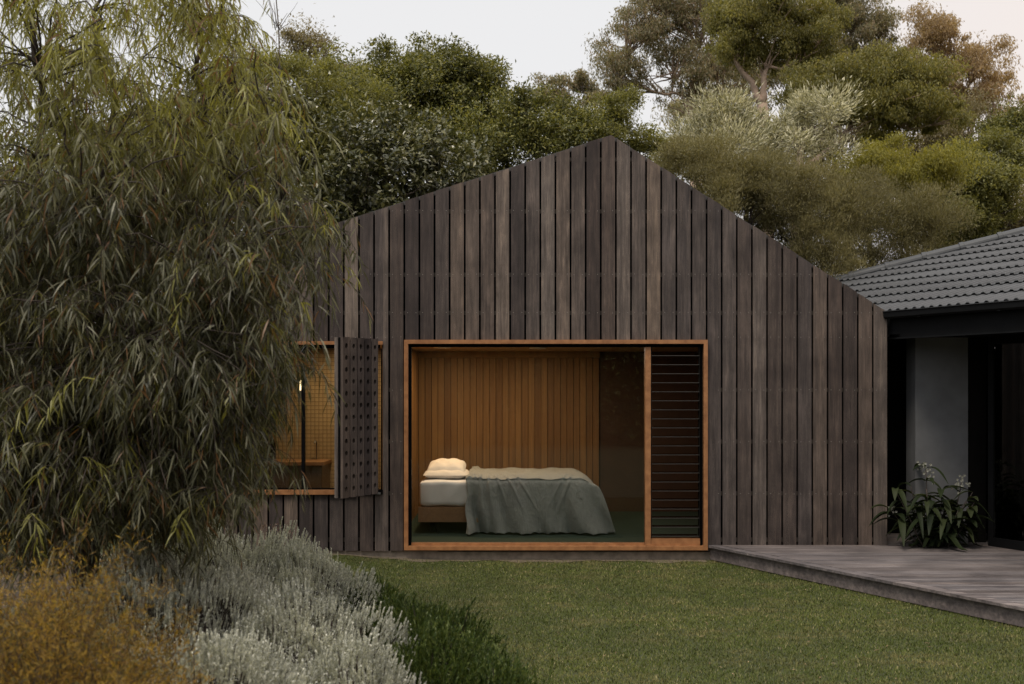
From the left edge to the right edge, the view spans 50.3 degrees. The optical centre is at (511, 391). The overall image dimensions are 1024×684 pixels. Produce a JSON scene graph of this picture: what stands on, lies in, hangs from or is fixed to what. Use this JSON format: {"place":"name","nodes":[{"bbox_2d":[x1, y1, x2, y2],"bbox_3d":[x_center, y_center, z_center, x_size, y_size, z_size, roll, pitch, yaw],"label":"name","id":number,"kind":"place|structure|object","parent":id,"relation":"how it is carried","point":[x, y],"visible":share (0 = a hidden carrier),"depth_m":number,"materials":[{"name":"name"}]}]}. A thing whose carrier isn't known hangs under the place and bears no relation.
{"place":"outdoors","nodes":[
{"label":"outdoors","id":0,"kind":"place"},
{"bbox_2d":[257,522,290,544],"bbox_3d":[-1.885,1.361,8.871,0.366,0.581,0.243,0,0,23],"label":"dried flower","id":1,"kind":"object","parent":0,"point":[264,526],"visible":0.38,"depth_m":8.91,"materials":[{"name":"grey plant"}]},
{"bbox_2d":[261,0,307,198],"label":"dead sapling","id":2,"kind":"object","parent":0,"point":[277,25],"visible":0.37,"depth_m":14.98,"materials":[{"name":"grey plant"}]},
{"bbox_2d":[0,511,1023,683],"bbox_3d":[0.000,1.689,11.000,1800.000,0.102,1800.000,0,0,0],"label":"ground","id":3,"kind":"structure","parent":0,"point":[724,630],"depth_m":7.85,"materials":[{"name":"green plant"}]},
{"bbox_2d":[0,88,96,360],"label":"broadleaf tree","id":4,"kind":"object","parent":3,"relation":"on","point":[24,142],"visible":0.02,"depth_m":17.10,"materials":[{"name":"green plant"}]},
{"bbox_2d":[0,553,214,681],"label":"garden bed","id":5,"kind":"object","parent":3,"relation":"on","point":[15,587],"visible":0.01,"depth_m":9.34,"materials":[{"name":"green plant"}]},
{"bbox_2d":[0,519,194,683],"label":"golden shrub","id":6,"kind":"object","parent":5,"relation":"on","point":[8,558],"visible":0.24,"depth_m":4.71,"materials":[{"name":"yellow plant"}]},
{"bbox_2d":[19,650,181,683],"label":"golden shrub","id":7,"kind":"object","parent":5,"relation":"on","point":[120,673],"visible":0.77,"depth_m":3.92,"materials":[{"name":"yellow plant"}]},
{"bbox_2d":[0,512,208,683],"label":"golden shrub","id":8,"kind":"object","parent":5,"relation":"on","point":[13,672],"visible":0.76,"depth_m":4.09,"materials":[{"name":"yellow plant"}]},
{"bbox_2d":[3,601,219,683],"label":"golden shrub","id":9,"kind":"object","parent":5,"relation":"on","point":[119,671],"visible":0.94,"depth_m":3.98,"materials":[{"name":"yellow plant"}]},
{"bbox_2d":[0,534,298,679],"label":"silver shrub","id":10,"kind":"object","parent":5,"relation":"on","point":[231,588],"visible":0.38,"depth_m":6.15,"materials":[{"name":"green plant"}]},
{"bbox_2d":[0,0,373,635],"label":"weeping tree","id":11,"kind":"object","parent":5,"relation":"on","point":[166,420],"visible":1,"depth_m":5.85,"materials":[{"name":"green plant"}]},
{"bbox_2d":[74,620,329,683],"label":"silver shrub","id":12,"kind":"object","parent":5,"relation":"on","point":[227,653],"visible":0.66,"depth_m":4.90,"materials":[{"name":"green plant"}]},
{"bbox_2d":[69,516,344,635],"bbox_3d":[-2.275,1.376,8.116,2.135,0.861,1.941,0,0,0],"label":"silver shrub","id":13,"kind":"object","parent":5,"relation":"on","point":[269,547],"visible":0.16,"depth_m":8.09,"materials":[{"name":"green plant"}]},
{"bbox_2d":[174,577,418,683],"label":"silver shrub","id":14,"kind":"object","parent":5,"relation":"on","point":[300,628],"visible":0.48,"depth_m":6.04,"materials":[{"name":"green plant"}]},
{"bbox_2d":[229,533,385,638],"bbox_3d":[-1.534,1.399,7.730,1.353,0.794,1.351,0,0,30],"label":"silver shrub","id":15,"kind":"object","parent":5,"relation":"on","point":[320,573],"visible":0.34,"depth_m":7.58,"materials":[{"name":"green plant"}]},
{"bbox_2d":[288,622,426,683],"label":"silver shrub","id":16,"kind":"object","parent":5,"relation":"on","point":[360,658],"visible":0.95,"depth_m":5.42,"materials":[{"name":"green plant"}]},
{"bbox_2d":[322,570,430,626],"bbox_3d":[-0.969,1.649,7.849,0.890,0.704,0.951,0,0,0],"label":"green shrub","id":17,"kind":"object","parent":5,"relation":"on","point":[387,587],"visible":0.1,"depth_m":7.77,"materials":[{"name":"green plant"}]},
{"bbox_2d":[356,590,507,657],"bbox_3d":[-0.536,1.600,6.993,1.028,0.688,1.130,0,0,0],"label":"green shrub","id":18,"kind":"object","parent":5,"relation":"on","point":[416,612],"visible":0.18,"depth_m":6.91,"materials":[{"name":"green plant"}]},
{"bbox_2d":[354,606,512,683],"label":"green shrub","id":19,"kind":"object","parent":5,"relation":"on","point":[437,659],"visible":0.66,"depth_m":6.01,"materials":[{"name":"green plant"}]},
{"bbox_2d":[447,644,552,683],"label":"green shrub","id":20,"kind":"object","parent":5,"relation":"on","point":[498,670],"visible":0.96,"depth_m":5.85,"materials":[{"name":"green plant"}]},
{"bbox_2d":[0,402,219,540],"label":"evergreen shrub","id":21,"kind":"object","parent":3,"relation":"on","point":[147,526],"depth_m":12.24,"materials":[{"name":"green plant"}]},
{"bbox_2d":[1,46,314,322],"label":"broadleaf tree","id":22,"kind":"object","parent":3,"relation":"on","point":[290,100],"visible":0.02,"depth_m":15.28,"materials":[{"name":"green plant"}]},
{"bbox_2d":[224,37,397,231],"bbox_3d":[-3.090,-1.762,16.531,2.881,7.162,3.060,0,0,0],"label":"native tree","id":23,"kind":"object","parent":3,"relation":"on","point":[296,67],"visible":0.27,"depth_m":16.07,"materials":[{"name":"green plant"}]},
{"bbox_2d":[273,3,373,91],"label":"native tree","id":24,"kind":"object","parent":3,"relation":"on","point":[299,38],"visible":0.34,"depth_m":21.68,"materials":[{"name":"green plant"}]},
{"bbox_2d":[295,71,496,224],"bbox_3d":[-1.586,-1.191,14.843,2.912,6.076,2.704,0,0,21],"label":"broadleaf tree","id":25,"kind":"object","parent":3,"relation":"on","point":[403,147],"visible":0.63,"depth_m":14.35,"materials":[{"name":"green plant"}]},
{"bbox_2d":[311,30,517,182],"bbox_3d":[-1.606,-2.192,18.807,3.842,8.045,4.166,0,0,25],"label":"evergreen tree","id":26,"kind":"object","parent":3,"relation":"on","point":[455,74],"visible":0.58,"depth_m":18.24,"materials":[{"name":"green plant"}]},
{"bbox_2d":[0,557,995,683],"bbox_3d":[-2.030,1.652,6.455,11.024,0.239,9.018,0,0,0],"label":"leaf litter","id":27,"kind":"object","parent":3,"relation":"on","point":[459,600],"visible":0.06,"depth_m":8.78,"materials":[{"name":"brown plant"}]},
{"bbox_2d":[319,553,706,562],"bbox_3d":[-0.475,1.667,10.910,4.850,0.074,0.220,0,0,0],"label":"soil strip","id":28,"kind":"object","parent":3,"relation":"on","point":[550,560],"visible":0.81,"depth_m":10.96,"materials":[{"name":"brown soil"}]},
{"bbox_2d":[399,76,641,197],"bbox_3d":[0.025,-1.615,17.391,4.189,6.872,2.620,0,0,0],"label":"evergreen tree","id":29,"kind":"object","parent":3,"relation":"on","point":[557,129],"visible":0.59,"depth_m":16.98,"materials":[{"name":"green plant"}]},
{"bbox_2d":[224,135,886,559],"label":"gable house","id":30,"kind":"structure","parent":3,"relation":"on","point":[696,375],"depth_m":11.00,"materials":[{"name":"brown wood"}]},
{"bbox_2d":[265,440,331,487],"bbox_3d":[-2.505,1.056,12.713,0.710,0.969,0.565,0,0,0],"label":"vanity","id":31,"kind":"object","parent":30,"relation":"on","point":[317,473],"visible":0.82,"depth_m":12.45,"materials":[{"name":"wood"}]},
{"bbox_2d":[244,341,382,494],"bbox_3d":[-2.036,0.269,11.033,1.466,1.545,0.134,0,0,0],"label":"window","id":32,"kind":"structure","parent":30,"relation":"in","point":[329,344],"depth_m":11.02,"materials":[{"name":"brown wood"}]},
{"bbox_2d":[418,477,477,531],"bbox_3d":[-0.090,1.262,12.560,1.861,0.581,1.400,0,0,0],"label":"bed","id":33,"kind":"object","parent":30,"relation":"on","point":[442,500],"visible":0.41,"depth_m":11.86,"materials":[{"name":"white fabric"}]},
{"bbox_2d":[423,469,468,478],"bbox_3d":[-0.740,0.928,12.340,0.500,0.132,0.740,0,0,0],"label":"pillow","id":34,"kind":"object","parent":33,"relation":"on","point":[449,474],"visible":0.72,"depth_m":12.00,"materials":[{"name":"fabric"}]},
{"bbox_2d":[427,458,465,471],"bbox_3d":[-0.740,0.868,12.400,0.430,0.196,0.618,0,0,0],"label":"pillow","id":35,"kind":"object","parent":34,"relation":"on","point":[451,464],"visible":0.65,"depth_m":12.19,"materials":[{"name":"fabric"}]},
{"bbox_2d":[465,466,614,534],"bbox_3d":[0.305,1.221,12.439,1.624,0.644,1.664,0,0,0],"label":"blanket","id":36,"kind":"object","parent":33,"relation":"on","point":[521,501],"visible":1,"depth_m":11.80,"materials":[{"name":"grey fabric"}]},
{"bbox_2d":[529,347,545,348],"bbox_3d":[0.300,-0.501,12.700,0.200,0.016,0.200,0,0,0],"label":"ceiling light","id":37,"kind":"object","parent":30,"relation":"attached to","point":[537,347],"visible":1,"depth_m":12.62,"materials":[{"name":"white ceramic"}]},
{"bbox_2d":[404,340,707,549],"bbox_3d":[0.441,0.541,11.027,3.055,2.117,0.145,0,0,0],"label":"window","id":38,"kind":"structure","parent":30,"relation":"in","point":[700,542],"depth_m":10.99,"materials":[{"name":"brown wood"}]},
{"bbox_2d":[529,68,610,113],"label":"gum tree","id":39,"kind":"object","parent":3,"relation":"on","point":[580,82],"visible":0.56,"depth_m":33.94,"materials":[{"name":"green plant"}]},
{"bbox_2d":[578,83,705,180],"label":"shrubby tree","id":40,"kind":"object","parent":3,"relation":"on","point":[623,102],"visible":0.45,"depth_m":17.77,"materials":[{"name":"green plant"}]},
{"bbox_2d":[581,0,771,188],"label":"gum tree","id":41,"kind":"object","parent":3,"relation":"on","point":[652,29],"visible":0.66,"depth_m":26.74,"materials":[{"name":"green plant"}]},
{"bbox_2d":[642,117,843,232],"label":"tea tree","id":42,"kind":"object","parent":3,"relation":"on","point":[732,183],"visible":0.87,"depth_m":13.89,"materials":[{"name":"green plant"}]},
{"bbox_2d":[649,69,872,219],"bbox_3d":[3.521,-1.324,15.392,3.216,6.284,2.474,0,0,0],"label":"banksia tree","id":43,"kind":"object","parent":3,"relation":"on","point":[736,115],"visible":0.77,"depth_m":15.13,"materials":[{"name":"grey plant"}]},
{"bbox_2d":[698,0,858,234],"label":"gum tree","id":44,"kind":"object","parent":3,"relation":"on","point":[739,27],"visible":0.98,"depth_m":22.80,"materials":[{"name":"green plant"}]},
{"bbox_2d":[648,0,970,258],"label":"gum tree","id":45,"kind":"object","parent":3,"relation":"on","point":[772,82],"visible":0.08,"depth_m":35.66,"materials":[{"name":"green plant"}]},
{"bbox_2d":[739,141,914,278],"bbox_3d":[4.041,-0.831,14.709,2.472,5.304,2.474,0,0,0],"label":"tea tree","id":46,"kind":"object","parent":3,"relation":"on","point":[826,227],"visible":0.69,"depth_m":14.22,"materials":[{"name":"green plant"}]},
{"bbox_2d":[793,0,905,247],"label":"gum tree","id":47,"kind":"object","parent":3,"relation":"on","point":[878,23],"visible":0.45,"depth_m":30.54,"materials":[{"name":"green plant"}]},
{"bbox_2d":[708,533,1023,626],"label":"deck","id":48,"kind":"structure","parent":3,"relation":"on","point":[984,580],"depth_m":9.59,"materials":[{"name":"grey wood"}]},
{"bbox_2d":[834,227,1023,550],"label":"old house","id":49,"kind":"structure","parent":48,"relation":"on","point":[953,315],"depth_m":11.16,"materials":[{"name":"tile"}]},
{"bbox_2d":[988,335,1023,550],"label":"glass door","id":50,"kind":"structure","parent":49,"relation":"in","point":[1005,353],"depth_m":10.77,"materials":[{"name":"black glass"}]},
{"bbox_2d":[869,461,993,550],"bbox_3d":[4.138,1.126,10.844,1.193,0.861,0.851,0,0,0],"label":"flowering plant","id":51,"kind":"object","parent":48,"relation":"on","point":[939,529],"visible":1,"depth_m":10.78,"materials":[{"name":"green plant"}]},
{"bbox_2d":[727,82,1011,249],"bbox_3d":[7.658,-2.446,24.276,6.705,8.565,2.765,0,0,12],"label":"native tree","id":52,"kind":"object","parent":3,"relation":"on","point":[927,139],"visible":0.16,"depth_m":23.71,"materials":[{"name":"green plant"}]},
{"bbox_2d":[771,34,976,238],"bbox_3d":[6.966,-2.504,20.847,3.936,8.691,2.359,0,0,0],"label":"gum tree","id":53,"kind":"object","parent":3,"relation":"on","point":[905,93],"visible":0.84,"depth_m":20.64,"materials":[{"name":"green plant"}]},
{"bbox_2d":[794,171,1005,269],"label":"tea tree","id":54,"kind":"object","parent":3,"relation":"on","point":[923,215],"visible":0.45,"depth_m":15.21,"materials":[{"name":"green plant"}]},
{"bbox_2d":[822,131,991,264],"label":"wattle tree","id":55,"kind":"object","parent":3,"relation":"on","point":[931,165],"visible":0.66,"depth_m":16.47,"materials":[{"name":"green plant"}]},
{"bbox_2d":[896,0,1023,143],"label":"gum tree","id":56,"kind":"object","parent":3,"relation":"on","point":[943,28],"visible":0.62,"depth_m":29.52,"materials":[{"name":"green plant"}]},
{"bbox_2d":[901,122,1023,248],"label":"evergreen tree","id":57,"kind":"object","parent":3,"relation":"on","point":[996,186],"visible":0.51,"depth_m":17.99,"materials":[{"name":"green plant"}]},
{"bbox_2d":[926,180,1023,233],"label":"native tree","id":58,"kind":"object","parent":3,"relation":"on","point":[1017,225],"visible":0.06,"depth_m":19.53,"materials":[{"name":"green plant"}]},
{"bbox_2d":[942,92,1023,207],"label":"evergreen tree","id":59,"kind":"object","parent":3,"relation":"on","point":[1017,120],"visible":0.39,"depth_m":20.89,"materials":[{"name":"green plant"}]},
{"bbox_2d":[0,0,1023,301],"label":"sky","id":60,"kind":"structure","parent":0,"point":[546,37],"materials":[{"name":"white"}]}
]}

